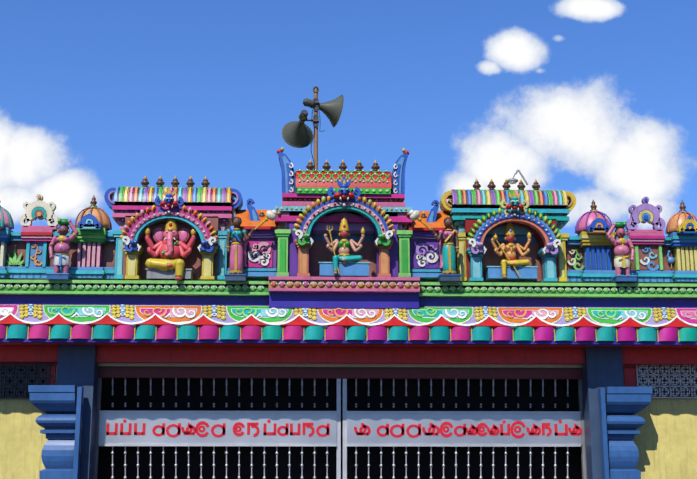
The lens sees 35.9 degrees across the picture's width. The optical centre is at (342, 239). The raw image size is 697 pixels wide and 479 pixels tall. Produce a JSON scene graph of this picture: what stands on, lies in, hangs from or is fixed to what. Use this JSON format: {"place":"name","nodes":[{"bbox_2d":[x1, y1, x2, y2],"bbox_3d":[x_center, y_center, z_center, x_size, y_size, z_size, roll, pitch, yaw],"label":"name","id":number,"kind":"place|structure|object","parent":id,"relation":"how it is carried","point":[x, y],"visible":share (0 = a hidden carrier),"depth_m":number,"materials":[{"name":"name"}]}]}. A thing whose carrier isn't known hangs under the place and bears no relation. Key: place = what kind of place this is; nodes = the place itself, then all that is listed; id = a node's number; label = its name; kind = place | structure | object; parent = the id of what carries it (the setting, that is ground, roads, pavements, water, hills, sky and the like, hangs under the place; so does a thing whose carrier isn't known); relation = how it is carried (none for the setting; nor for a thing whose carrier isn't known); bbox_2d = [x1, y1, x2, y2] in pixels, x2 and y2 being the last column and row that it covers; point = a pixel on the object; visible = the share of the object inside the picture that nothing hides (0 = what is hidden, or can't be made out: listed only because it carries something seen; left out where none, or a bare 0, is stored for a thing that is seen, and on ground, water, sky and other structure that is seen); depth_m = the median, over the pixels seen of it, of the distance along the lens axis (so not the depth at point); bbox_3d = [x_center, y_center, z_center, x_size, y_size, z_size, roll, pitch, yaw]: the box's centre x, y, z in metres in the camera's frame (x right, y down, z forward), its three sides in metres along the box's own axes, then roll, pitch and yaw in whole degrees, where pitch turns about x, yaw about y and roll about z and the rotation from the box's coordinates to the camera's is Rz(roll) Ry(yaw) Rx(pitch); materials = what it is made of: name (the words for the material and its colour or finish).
{"place":"outdoors","nodes":[
{"label":"outdoors","id":0,"kind":"place"},
{"bbox_2d":[5,232,673,282],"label":"parapet wall","id":1,"kind":"structure","parent":0,"point":[320,251],"depth_m":12.02,"materials":[{"name":"paint"}]},
{"bbox_2d":[0,0,696,236],"label":"sky","id":2,"kind":"structure","parent":0,"point":[596,100],"materials":[{"name":"blue"}]},
{"bbox_3d":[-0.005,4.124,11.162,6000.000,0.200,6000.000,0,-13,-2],"label":"ground","id":3,"kind":"structure","parent":0,"visible":0},
{"bbox_2d":[0,345,696,478],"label":"facade","id":4,"kind":"structure","parent":3,"relation":"on","point":[640,412],"depth_m":11.76,"materials":[{"name":"blue paint"}]},
{"bbox_2d":[93,378,586,478],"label":"gate","id":5,"kind":"structure","parent":4,"relation":"attached to","point":[468,429],"depth_m":11.67,"materials":[{"name":"metal"}]},
{"bbox_2d":[0,304,696,347],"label":"eave","id":6,"kind":"object","parent":4,"relation":"attached to","point":[208,325],"visible":0.98,"depth_m":11.34,"materials":[{"name":"multicoloured paint"}]},
{"bbox_2d":[0,276,696,308],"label":"bands","id":7,"kind":"object","parent":4,"relation":"attached to","point":[343,292],"visible":0.98,"depth_m":11.64,"materials":[{"name":"paint"}]},
{"bbox_2d":[0,147,696,283],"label":"ornamental shrines","id":8,"kind":"object","parent":7,"relation":"on","point":[370,202],"visible":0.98,"depth_m":11.93,"materials":[{"name":"multicoloured paint"}]},
{"bbox_2d":[46,210,636,282],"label":"deity statues","id":9,"kind":"object","parent":8,"relation":"attached to","point":[170,248],"visible":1,"depth_m":11.72,"materials":[{"name":"multicoloured paint"}]},
{"bbox_2d":[281,86,528,184],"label":"loudspeakers","id":10,"kind":"object","parent":8,"relation":"attached to","point":[297,134],"visible":0.98,"depth_m":12.52,"materials":[{"name":"grey metal"}]}
]}

